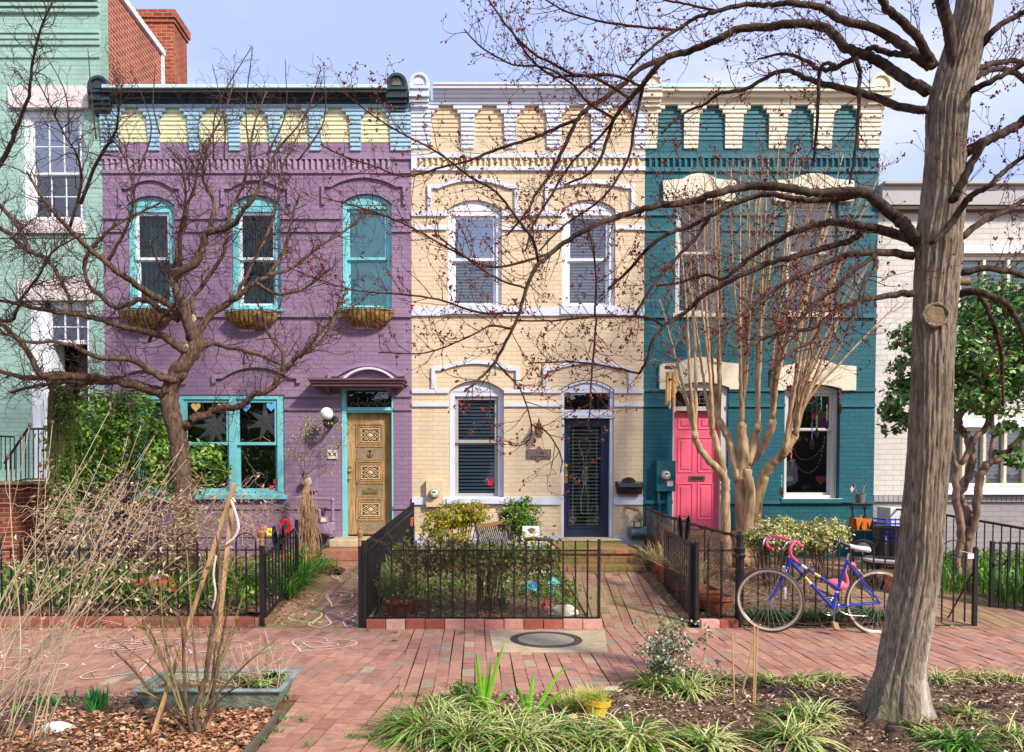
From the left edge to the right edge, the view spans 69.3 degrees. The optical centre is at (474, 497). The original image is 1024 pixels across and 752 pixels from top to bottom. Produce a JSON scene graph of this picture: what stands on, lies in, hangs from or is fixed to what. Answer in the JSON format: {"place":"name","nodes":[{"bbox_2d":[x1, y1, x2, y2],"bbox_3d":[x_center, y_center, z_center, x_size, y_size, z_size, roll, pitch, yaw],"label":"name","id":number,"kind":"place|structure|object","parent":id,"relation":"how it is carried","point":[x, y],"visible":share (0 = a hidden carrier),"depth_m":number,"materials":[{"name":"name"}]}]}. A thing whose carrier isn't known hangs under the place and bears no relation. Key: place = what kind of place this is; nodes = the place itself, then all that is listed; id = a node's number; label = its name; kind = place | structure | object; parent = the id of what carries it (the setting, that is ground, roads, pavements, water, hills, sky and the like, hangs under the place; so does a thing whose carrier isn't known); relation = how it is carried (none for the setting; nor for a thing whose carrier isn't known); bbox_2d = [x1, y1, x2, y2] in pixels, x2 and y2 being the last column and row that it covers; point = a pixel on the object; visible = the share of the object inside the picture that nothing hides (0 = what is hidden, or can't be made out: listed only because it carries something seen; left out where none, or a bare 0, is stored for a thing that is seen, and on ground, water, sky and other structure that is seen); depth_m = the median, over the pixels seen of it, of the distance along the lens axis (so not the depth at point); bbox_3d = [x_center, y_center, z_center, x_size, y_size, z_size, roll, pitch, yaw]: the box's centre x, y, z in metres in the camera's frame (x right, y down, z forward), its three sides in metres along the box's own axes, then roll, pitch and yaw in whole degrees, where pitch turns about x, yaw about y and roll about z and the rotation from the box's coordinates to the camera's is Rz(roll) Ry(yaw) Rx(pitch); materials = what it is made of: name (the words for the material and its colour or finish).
{"place":"outdoors","nodes":[
{"label":"outdoors","id":0,"kind":"place"},
{"bbox_2d":[264,564,381,628],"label":"path","id":1,"kind":"structure","parent":0,"point":[336,606],"depth_m":8.79,"materials":[{"name":"brick"}]},
{"bbox_2d":[1,558,883,751],"bbox_3d":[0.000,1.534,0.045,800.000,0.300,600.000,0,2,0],"label":"ground","id":2,"kind":"structure","parent":0,"point":[284,706],"depth_m":8.16,"materials":[{"name":"soil"}]},
{"bbox_2d":[0,0,190,561],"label":"row house","id":3,"kind":"structure","parent":2,"relation":"on","point":[148,39],"depth_m":12.40,"materials":[{"name":"green brick"}]},
{"bbox_2d":[0,428,48,480],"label":"hand railing","id":4,"kind":"object","parent":3,"relation":"on","point":[14,449],"visible":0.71,"depth_m":11.53,"materials":[{"name":"black metal"}]},
{"bbox_2d":[24,111,84,220],"bbox_3d":[-7.038,-5.541,12.482,1.042,1.846,0.140,0,2,0],"label":"window","id":5,"kind":"structure","parent":3,"relation":"in","point":[33,116],"depth_m":12.43,"materials":[{"name":"white paint"}]},
{"bbox_2d":[0,615,277,625],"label":"brick kerb","id":6,"kind":"structure","parent":2,"relation":"on","point":[203,620],"depth_m":8.16,"materials":[{"name":"brick"}]},
{"bbox_2d":[0,532,259,616],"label":"iron fence","id":7,"kind":"object","parent":6,"relation":"on","point":[20,549],"visible":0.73,"depth_m":8.30,"materials":[{"name":"metal"}]},
{"bbox_2d":[0,696,279,751],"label":"planting bed","id":8,"kind":"object","parent":2,"relation":"on","point":[48,737],"visible":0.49,"depth_m":4.83,"materials":[{"name":"soil"}]},
{"bbox_2d":[82,680,117,713],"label":"daffodil leaves","id":9,"kind":"object","parent":8,"relation":"on","point":[94,699],"visible":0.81,"depth_m":5.06,"materials":[{"name":"green plant"}]},
{"bbox_2d":[0,407,209,743],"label":"dry seedhead plant","id":10,"kind":"object","parent":8,"relation":"on","point":[27,612],"visible":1,"depth_m":4.55,"materials":[{"name":"beige plant"}]},
{"bbox_2d":[0,691,273,751],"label":"mulch chips","id":11,"kind":"object","parent":8,"relation":"on","point":[78,710],"visible":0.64,"depth_m":4.87,"materials":[{"name":"wood"}]},
{"bbox_2d":[91,514,277,736],"bbox_3d":[-1.817,0.821,4.668,1.219,1.446,0.546,0,2,0],"label":"rose bush","id":12,"kind":"object","parent":8,"relation":"on","point":[202,690],"visible":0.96,"depth_m":4.64,"materials":[{"name":"plant"}]},
{"bbox_2d":[151,483,236,737],"bbox_3d":[-1.829,0.765,4.775,0.628,1.710,0.032,-2,2,-42],"label":"wooden stake","id":13,"kind":"object","parent":8,"relation":"on","point":[188,624],"visible":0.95,"depth_m":4.78,"materials":[{"name":"brown wood"}]},
{"bbox_2d":[132,669,299,710],"bbox_3d":[-1.860,1.412,5.404,1.040,0.168,0.560,0,2,0],"label":"planter trough","id":14,"kind":"object","parent":8,"relation":"on","point":[272,697],"visible":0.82,"depth_m":5.18,"materials":[{"name":"green paint"}]},
{"bbox_2d":[161,631,314,696],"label":"trough plants","id":15,"kind":"object","parent":14,"relation":"on","point":[264,680],"visible":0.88,"depth_m":5.41,"materials":[{"name":"green plant"}]},
{"bbox_2d":[205,502,234,734],"bbox_3d":[-1.668,0.833,4.827,0.029,1.605,0.430,0,2,8],"label":"wooden stake","id":16,"kind":"object","parent":8,"relation":"on","point":[226,554],"visible":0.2,"depth_m":4.86,"materials":[{"name":"brown wood"}]},
{"bbox_2d":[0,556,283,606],"bbox_3d":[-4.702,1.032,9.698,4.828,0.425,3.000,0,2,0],"label":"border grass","id":17,"kind":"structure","parent":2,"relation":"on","point":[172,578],"depth_m":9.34,"materials":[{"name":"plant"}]},
{"bbox_2d":[0,553,330,614],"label":"garden bed","id":18,"kind":"object","parent":2,"relation":"on","point":[45,608],"visible":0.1,"depth_m":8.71,"materials":[{"name":"plant"}]},
{"bbox_2d":[34,380,93,556],"bbox_3d":[-5.821,-0.463,10.417,0.890,2.621,0.405,1,2,24],"label":"ivy covered trunk","id":19,"kind":"object","parent":18,"relation":"on","point":[60,438],"visible":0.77,"depth_m":10.34,"materials":[{"name":"green plant"}]},
{"bbox_2d":[33,386,230,563],"bbox_3d":[-5.111,-0.345,11.327,2.931,2.779,1.527,0,2,0],"label":"evergreen bush","id":20,"kind":"object","parent":18,"relation":"on","point":[110,439],"visible":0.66,"depth_m":11.00,"materials":[{"name":"green plant"}]},
{"bbox_2d":[0,556,289,607],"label":"ground cover","id":21,"kind":"object","parent":18,"relation":"on","point":[211,589],"visible":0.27,"depth_m":8.80,"materials":[{"name":"green plant"}]},
{"bbox_2d":[3,437,308,592],"bbox_3d":[-4.143,0.329,9.224,4.439,2.164,2.086,0,2,0],"label":"dry vine tangle","id":22,"kind":"object","parent":18,"relation":"on","point":[160,499],"visible":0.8,"depth_m":9.04,"materials":[{"name":"brown plant"}]},
{"bbox_2d":[0,0,396,578],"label":"tree","id":23,"kind":"object","parent":18,"relation":"on","point":[168,396],"visible":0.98,"depth_m":9.74,"materials":[{"name":"brown plant"}]},
{"bbox_2d":[250,543,342,598],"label":"lily turf","id":24,"kind":"structure","parent":18,"relation":"on","point":[304,571],"depth_m":9.57,"materials":[{"name":"plant"}]},
{"bbox_2d":[278,414,354,557],"bbox_3d":[-2.524,-0.119,11.762,1.349,2.423,1.156,0,2,0],"label":"vine stump","id":25,"kind":"object","parent":18,"relation":"on","point":[308,535],"visible":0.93,"depth_m":11.68,"materials":[{"name":"brown plant"}]},
{"bbox_2d":[87,72,411,564],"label":"row house","id":26,"kind":"structure","parent":2,"relation":"on","point":[366,485],"depth_m":12.41,"materials":[{"name":"purple brick"}]},
{"bbox_2d":[120,306,171,327],"bbox_3d":[-5.459,-2.989,12.255,0.890,0.339,0.264,0,2,0],"label":"window basket","id":27,"kind":"object","parent":26,"relation":"attached to","point":[140,322],"depth_m":12.19,"materials":[{"name":"wicker"}]},
{"bbox_2d":[124,197,174,309],"bbox_3d":[-5.424,-4.071,12.515,0.883,1.922,0.380,0,2,0],"label":"window","id":28,"kind":"structure","parent":26,"relation":"in","point":[166,212],"depth_m":12.50,"materials":[{"name":"teal paint"}]},
{"bbox_2d":[132,395,286,498],"bbox_3d":[-4.463,-0.844,12.531,2.589,1.752,0.300,0,2,0],"label":"window","id":29,"kind":"structure","parent":26,"relation":"in","point":[234,447],"depth_m":12.50,"materials":[{"name":"teal paint"}]},
{"bbox_2d":[224,307,278,328],"bbox_3d":[-3.714,-2.975,12.256,0.890,0.346,0.264,0,2,0],"label":"window basket","id":30,"kind":"object","parent":26,"relation":"attached to","point":[246,322],"depth_m":12.20,"materials":[{"name":"wicker"}]},
{"bbox_2d":[228,196,283,311],"bbox_3d":[-3.665,-4.079,12.515,0.918,1.940,0.380,0,2,0],"label":"window","id":31,"kind":"structure","parent":26,"relation":"in","point":[236,250],"depth_m":12.49,"materials":[{"name":"teal paint"}]},
{"bbox_2d":[339,195,392,311],"bbox_3d":[-1.812,-4.082,12.455,0.927,1.966,0.260,0,2,0],"label":"window","id":32,"kind":"structure","parent":26,"relation":"in","point":[364,267],"depth_m":12.56,"materials":[{"name":"teal paint"}]},
{"bbox_2d":[341,305,394,326],"bbox_3d":[-1.780,-3.013,12.255,0.908,0.352,0.264,0,2,0],"label":"window basket","id":33,"kind":"object","parent":26,"relation":"attached to","point":[365,315],"depth_m":12.19,"materials":[{"name":"wicker"}]},
{"bbox_2d":[348,413,391,533],"bbox_3d":[-1.787,-0.394,12.600,0.759,2.064,0.127,0,2,0],"label":"door","id":34,"kind":"structure","parent":26,"relation":"in","point":[370,442],"depth_m":12.61,"materials":[{"name":"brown wood"}]},
{"bbox_2d":[259,520,298,625],"bbox_3d":[-2.319,0.834,8.874,0.076,1.119,1.510,0,2,2],"label":"iron fence","id":35,"kind":"object","parent":2,"relation":"on","point":[264,612],"visible":0.87,"depth_m":8.59,"materials":[{"name":"black metal"}]},
{"bbox_2d":[376,558,585,624],"bbox_3d":[0.080,1.189,10.315,2.400,0.342,4.350,0,2,0],"label":"garden bed","id":36,"kind":"object","parent":2,"relation":"on","point":[473,614],"visible":0.13,"depth_m":8.88,"materials":[{"name":"soil"}]},
{"bbox_2d":[341,553,446,593],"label":"lily turf","id":37,"kind":"structure","parent":36,"relation":"on","point":[384,584],"depth_m":8.88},
{"bbox_2d":[418,499,492,562],"bbox_3d":[-0.261,0.533,11.489,1.245,1.013,0.938,0,2,0],"label":"nandina shrub","id":38,"kind":"object","parent":36,"relation":"on","point":[452,519],"visible":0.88,"depth_m":11.33,"materials":[{"name":"yellow plant"}]},
{"bbox_2d":[381,556,592,603],"bbox_3d":[-0.035,1.077,10.034,3.119,0.177,3.633,0,2,0],"label":"ground cover","id":39,"kind":"object","parent":36,"relation":"on","point":[447,582],"visible":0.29,"depth_m":8.81,"materials":[{"name":"green plant"}]},
{"bbox_2d":[474,519,552,563],"bbox_3d":[0.575,0.682,11.149,1.149,0.663,0.604,0,2,-4],"label":"garden bench","id":40,"kind":"object","parent":36,"relation":"on","point":[489,525],"visible":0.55,"depth_m":11.34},
{"bbox_2d":[495,495,545,561],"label":"nandina shrub","id":41,"kind":"object","parent":36,"relation":"on","point":[523,517],"visible":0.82,"depth_m":11.46,"materials":[{"name":"green plant"}]},
{"bbox_2d":[380,556,854,621],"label":"mulch chips","id":42,"kind":"object","parent":36,"relation":"on","point":[745,595],"visible":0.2,"depth_m":8.97,"materials":[{"name":"wood"}]},
{"bbox_2d":[367,539,600,621],"bbox_3d":[0.095,0.918,8.071,2.545,0.918,0.032,0,2,0],"label":"iron fence","id":43,"kind":"object","parent":2,"relation":"on","point":[502,579],"visible":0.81,"depth_m":8.07,"materials":[{"name":"metal"}]},
{"bbox_2d":[369,525,572,592],"bbox_3d":[-0.042,0.686,8.203,2.257,0.743,0.486,0,2,0],"label":"fence vine","id":44,"kind":"object","parent":43,"relation":"attached to","point":[494,558],"visible":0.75,"depth_m":8.16,"materials":[{"name":"green plant"}]},
{"bbox_2d":[409,72,662,573],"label":"row house","id":45,"kind":"structure","parent":2,"relation":"on","point":[592,509],"depth_m":12.42,"materials":[{"name":"beige brick"}]},
{"bbox_2d":[447,201,500,305],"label":"window","id":46,"kind":"structure","parent":45,"relation":"in","point":[475,207],"depth_m":12.48,"materials":[{"name":"white paint"}]},
{"bbox_2d":[450,381,502,496],"bbox_3d":[0.027,-0.956,12.632,0.910,2.021,0.213,0,2,0],"label":"window","id":47,"kind":"structure","parent":45,"relation":"in","point":[496,393],"depth_m":12.64,"materials":[{"name":"white paint"}]},
{"bbox_2d":[564,418,608,536],"bbox_3d":[1.894,-0.335,12.610,0.769,2.034,0.164,0,2,0],"label":"door","id":48,"kind":"structure","parent":45,"relation":"in","point":[602,530],"depth_m":12.62,"materials":[{"name":"blue paint"}]},
{"bbox_2d":[562,201,614,305],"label":"window","id":49,"kind":"structure","parent":45,"relation":"in","point":[566,232],"depth_m":12.51,"materials":[{"name":"white paint"}]},
{"bbox_2d":[417,677,1023,751],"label":"planting bed","id":50,"kind":"object","parent":2,"relation":"on","point":[855,745],"visible":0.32,"depth_m":5.14,"materials":[{"name":"soil"}]},
{"bbox_2d":[330,687,488,751],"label":"lily turf","id":51,"kind":"structure","parent":50,"relation":"on","point":[415,722],"depth_m":4.65,"materials":[{"name":"plant"}]},
{"bbox_2d":[374,683,518,735],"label":"lily turf","id":52,"kind":"structure","parent":50,"relation":"on","point":[458,706],"depth_m":5.01,"materials":[{"name":"plant"}]},
{"bbox_2d":[382,700,536,751],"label":"lily turf","id":53,"kind":"structure","parent":50,"relation":"on","point":[465,730],"depth_m":4.45,"materials":[{"name":"plant"}]},
{"bbox_2d":[468,645,511,716],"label":"iris plant","id":54,"kind":"object","parent":50,"relation":"on","point":[485,688],"visible":0.84,"depth_m":4.94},
{"bbox_2d":[450,699,555,749],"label":"lily turf","id":55,"kind":"structure","parent":50,"relation":"on","point":[504,715],"depth_m":4.73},
{"bbox_2d":[423,701,591,751],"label":"lily turf","id":56,"kind":"structure","parent":50,"relation":"on","point":[509,745],"depth_m":4.39,"materials":[{"name":"plant"}]},
{"bbox_2d":[516,665,565,721],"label":"iris plant","id":57,"kind":"object","parent":50,"relation":"on","point":[527,700],"visible":0.78,"depth_m":4.88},
{"bbox_2d":[492,698,595,751],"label":"lily turf","id":58,"kind":"structure","parent":50,"relation":"on","point":[553,728],"depth_m":4.56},
{"bbox_2d":[572,680,621,718],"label":"potted plant","id":59,"kind":"object","parent":50,"relation":"on","point":[600,699],"visible":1,"depth_m":4.99,"materials":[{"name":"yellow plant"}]},
{"bbox_2d":[533,700,662,751],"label":"lily turf","id":60,"kind":"structure","parent":50,"relation":"on","point":[593,747],"depth_m":4.41,"materials":[{"name":"plant"}]},
{"bbox_2d":[554,704,724,751],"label":"lily turf","id":61,"kind":"structure","parent":50,"relation":"on","point":[647,739],"depth_m":4.42,"materials":[{"name":"plant"}]},
{"bbox_2d":[272,0,1023,743],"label":"tree","id":62,"kind":"object","parent":50,"relation":"on","point":[936,236],"visible":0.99,"depth_m":4.88,"materials":[{"name":"brown wood"}]},
{"bbox_2d":[609,665,697,701],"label":"lily turf","id":63,"kind":"structure","parent":50,"relation":"on","point":[653,687],"depth_m":5.68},
{"bbox_2d":[631,613,720,683],"bbox_3d":[1.564,1.205,5.736,0.693,0.549,0.650,0,2,15],"label":"variegated shrub","id":64,"kind":"object","parent":50,"relation":"on","point":[660,658],"visible":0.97,"depth_m":5.75,"materials":[{"name":"green plant"}]},
{"bbox_2d":[623,665,735,706],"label":"lily turf","id":65,"kind":"structure","parent":50,"relation":"on","point":[682,687],"depth_m":5.54,"materials":[{"name":"plant"}]},
{"bbox_2d":[659,716,767,751],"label":"lily turf","id":66,"kind":"structure","parent":50,"relation":"on","point":[716,742],"depth_m":4.42,"materials":[{"name":"plant"}]},
{"bbox_2d":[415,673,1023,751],"bbox_3d":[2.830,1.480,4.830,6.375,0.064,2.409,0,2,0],"label":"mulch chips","id":67,"kind":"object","parent":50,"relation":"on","point":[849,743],"visible":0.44,"depth_m":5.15,"materials":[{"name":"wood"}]},
{"bbox_2d":[735,701,853,751],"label":"lily turf","id":68,"kind":"structure","parent":50,"relation":"on","point":[794,739],"depth_m":4.48,"materials":[{"name":"plant"}]},
{"bbox_2d":[743,688,863,734],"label":"lily turf","id":69,"kind":"structure","parent":50,"relation":"on","point":[813,711],"depth_m":4.93,"materials":[{"name":"plant"}]},
{"bbox_2d":[886,712,1014,751],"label":"lily turf","id":70,"kind":"structure","parent":50,"relation":"on","point":[951,742],"depth_m":4.43,"materials":[{"name":"plant"}]},
{"bbox_2d":[967,710,1023,751],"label":"lily turf","id":71,"kind":"structure","parent":50,"relation":"on","point":[1019,733],"depth_m":4.59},
{"bbox_2d":[636,555,883,624],"bbox_3d":[3.500,1.188,10.315,2.400,0.342,4.350,0,2,0],"label":"garden bed","id":72,"kind":"object","parent":2,"relation":"on","point":[660,590],"visible":0.23,"depth_m":9.05,"materials":[{"name":"soil"}]},
{"bbox_2d":[624,538,734,582],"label":"dry grass","id":73,"kind":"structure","parent":72,"relation":"on","point":[659,558],"depth_m":9.88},
{"bbox_2d":[663,529,698,625],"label":"iron gate","id":74,"kind":"structure","parent":72,"relation":"on","point":[674,584],"depth_m":8.55,"materials":[{"name":"metal"}]},
{"bbox_2d":[644,507,735,615],"bbox_3d":[2.878,0.751,10.311,0.044,1.062,4.175,0,2,-1],"label":"chain link fence","id":75,"kind":"object","parent":72,"relation":"on","point":[711,530],"visible":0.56,"depth_m":9.26,"materials":[{"name":"metal"}]},
{"bbox_2d":[646,506,744,611],"bbox_3d":[2.872,0.723,10.248,0.284,1.143,4.627,0,2,0],"label":"dry fence vine","id":76,"kind":"object","parent":75,"relation":"attached to","point":[662,536],"visible":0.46,"depth_m":9.11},
{"bbox_2d":[734,531,745,625],"bbox_3d":[2.916,0.894,8.150,0.130,1.040,0.127,0,2,0],"label":"iron post","id":77,"kind":"object","parent":72,"relation":"on","point":[739,548],"visible":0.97,"depth_m":8.12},
{"bbox_2d":[699,541,735,618],"bbox_3d":[2.669,0.921,8.151,0.434,0.867,0.020,0,2,0],"label":"iron fence","id":78,"kind":"object","parent":77,"relation":"attached to","point":[708,550],"visible":0.82,"depth_m":8.14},
{"bbox_2d":[644,123,911,566],"bbox_3d":[4.395,-2.339,10.771,4.162,6.742,2.352,0,2,0],"label":"tree","id":79,"kind":"object","parent":72,"relation":"on","point":[748,495],"visible":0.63,"depth_m":10.71,"materials":[{"name":"brown plant"}]},
{"bbox_2d":[743,514,812,587],"bbox_3d":[3.900,0.697,9.615,0.906,0.985,0.787,0,2,0],"label":"variegated shrub","id":80,"kind":"object","parent":72,"relation":"on","point":[785,527],"visible":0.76,"depth_m":9.54,"materials":[{"name":"green plant"}]},
{"bbox_2d":[745,605,885,620],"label":"grass","id":81,"kind":"structure","parent":72,"relation":"on","point":[820,614],"depth_m":8.27,"materials":[{"name":"plant"}]},
{"bbox_2d":[643,72,892,565],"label":"row house","id":82,"kind":"structure","parent":2,"relation":"on","point":[846,461],"depth_m":12.41,"materials":[{"name":"teal brick"}]},
{"bbox_2d":[655,461,675,530],"bbox_3d":[3.193,0.165,12.382,0.319,1.548,0.236,0,2,0],"label":"electric meter","id":83,"kind":"object","parent":82,"relation":"attached to","point":[665,475],"visible":0.94,"depth_m":12.35,"materials":[{"name":"teal metal"}]},
{"bbox_2d":[673,412,718,528],"bbox_3d":[3.758,-0.455,12.626,0.782,1.992,0.072,0,2,0],"label":"door","id":84,"kind":"structure","parent":82,"relation":"in","point":[696,493],"depth_m":12.61,"materials":[{"name":"pink paint"}]},
{"bbox_2d":[673,204,722,316],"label":"window","id":85,"kind":"structure","parent":82,"relation":"in","point":[678,208],"depth_m":12.50,"materials":[{"name":"white wood"}]},
{"bbox_2d":[781,385,841,498],"bbox_3d":[5.685,-0.912,12.597,1.028,1.964,0.356,0,2,0],"label":"window","id":86,"kind":"structure","parent":82,"relation":"in","point":[831,450],"depth_m":12.60,"materials":[{"name":"wood"}]},
{"bbox_2d":[786,204,837,316],"bbox_3d":[5.644,-3.980,12.473,0.949,1.928,0.290,0,2,0],"label":"window","id":87,"kind":"structure","parent":82,"relation":"in","point":[832,208],"depth_m":12.49,"materials":[{"name":"white wood"}]},
{"bbox_2d":[855,556,1022,582],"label":"garden bed","id":88,"kind":"object","parent":2,"relation":"on","point":[981,563],"visible":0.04,"depth_m":11.42,"materials":[{"name":"plant"}]},
{"bbox_2d":[944,548,1023,580],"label":"ground cover","id":89,"kind":"object","parent":88,"relation":"on","point":[1004,556],"visible":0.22,"depth_m":10.98,"materials":[{"name":"green plant"}]},
{"bbox_2d":[873,180,1023,555],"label":"row house","id":90,"kind":"structure","parent":2,"relation":"on","point":[1002,501],"depth_m":12.48,"materials":[{"name":"grey brick"}]},
{"bbox_2d":[949,428,1023,486],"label":"window","id":91,"kind":"structure","parent":90,"relation":"in","point":[999,475],"depth_m":12.65,"materials":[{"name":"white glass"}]},
{"bbox_2d":[958,257,1023,305],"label":"window","id":92,"kind":"structure","parent":90,"relation":"in","point":[981,260],"depth_m":12.56,"materials":[{"name":"white glass"}]},
{"bbox_2d":[875,268,1023,590],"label":"tree","id":93,"kind":"object","parent":2,"relation":"on","point":[967,518],"visible":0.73,"depth_m":9.32,"materials":[{"name":"green plant"}]},
{"bbox_2d":[896,508,1023,577],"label":"hand railing","id":94,"kind":"object","parent":2,"relation":"on","point":[994,523],"visible":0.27,"depth_m":9.71,"materials":[{"name":"black metal"}]},
{"bbox_2d":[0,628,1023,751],"bbox_3d":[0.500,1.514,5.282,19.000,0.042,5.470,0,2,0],"label":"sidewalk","id":95,"kind":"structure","parent":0,"point":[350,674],"depth_m":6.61,"materials":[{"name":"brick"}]},
{"bbox_2d":[357,502,413,627],"bbox_3d":[-1.147,0.754,10.200,0.106,1.200,4.459,0,2,2],"label":"iron fence","id":96,"kind":"object","parent":95,"relation":"on","point":[398,525],"visible":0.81,"depth_m":8.61,"materials":[{"name":"black metal"}]},
{"bbox_2d":[489,630,607,653],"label":"concrete slab","id":97,"kind":"structure","parent":95,"relation":"on","point":[593,641],"depth_m":7.24,"materials":[{"name":"concrete"}]},
{"bbox_2d":[510,631,581,647],"bbox_3d":[0.714,1.424,7.415,0.720,0.008,0.720,0,2,0],"label":"manhole cover","id":98,"kind":"object","parent":97,"relation":"on","point":[543,639],"visible":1,"depth_m":7.39,"materials":[{"name":"metal"}]},
{"bbox_2d":[736,535,892,632],"bbox_3d":[3.692,0.929,7.719,1.783,1.051,0.456,0,2,0],"label":"bicycle","id":99,"kind":"object","parent":95,"relation":"on","point":[791,559],"visible":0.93,"depth_m":7.76,"materials":[{"name":"metal"}]},
{"bbox_2d":[129,0,1023,184],"label":"sky","id":100,"kind":"structure","parent":0,"point":[366,32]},
{"bbox_2d":[565,572,688,628],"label":"path","id":101,"kind":"structure","parent":0,"point":[624,590],"depth_m":8.96,"materials":[{"name":"brick"}]},
{"bbox_2d":[756,561,1023,628],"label":"path","id":102,"kind":"structure","parent":0,"point":[997,617],"depth_m":8.92,"materials":[{"name":"brick"}]},
{"bbox_2d":[799,514,854,582],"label":"variegated shrub","id":103,"kind":"object","parent":102,"relation":"on","point":[832,532],"visible":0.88,"depth_m":9.71,"materials":[{"name":"green plant"}]},
{"bbox_2d":[747,535,978,625],"bbox_3d":[4.234,0.914,8.196,2.514,0.998,0.284,0,2,0],"label":"iron fence","id":104,"kind":"object","parent":102,"relation":"on","point":[974,576],"visible":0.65,"depth_m":8.07,"materials":[{"name":"metal"}]},
{"bbox_2d":[859,558,894,588],"bbox_3d":[5.396,0.982,9.583,0.684,0.375,0.684,0,2,0],"label":"table","id":105,"kind":"object","parent":102,"relation":"on","point":[878,562],"visible":0.34,"depth_m":9.43,"materials":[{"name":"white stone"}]},
{"bbox_2d":[872,526,899,559],"bbox_3d":[5.400,0.588,9.572,0.435,0.409,0.435,0,2,0],"label":"plastic crate","id":106,"kind":"object","parent":105,"relation":"on","point":[891,542],"visible":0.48,"depth_m":9.52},
{"bbox_2d":[988,541,1023,610],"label":"iron fence","id":107,"kind":"object","parent":102,"relation":"on","point":[992,564],"visible":1,"depth_m":8.68,"materials":[{"name":"metal"}]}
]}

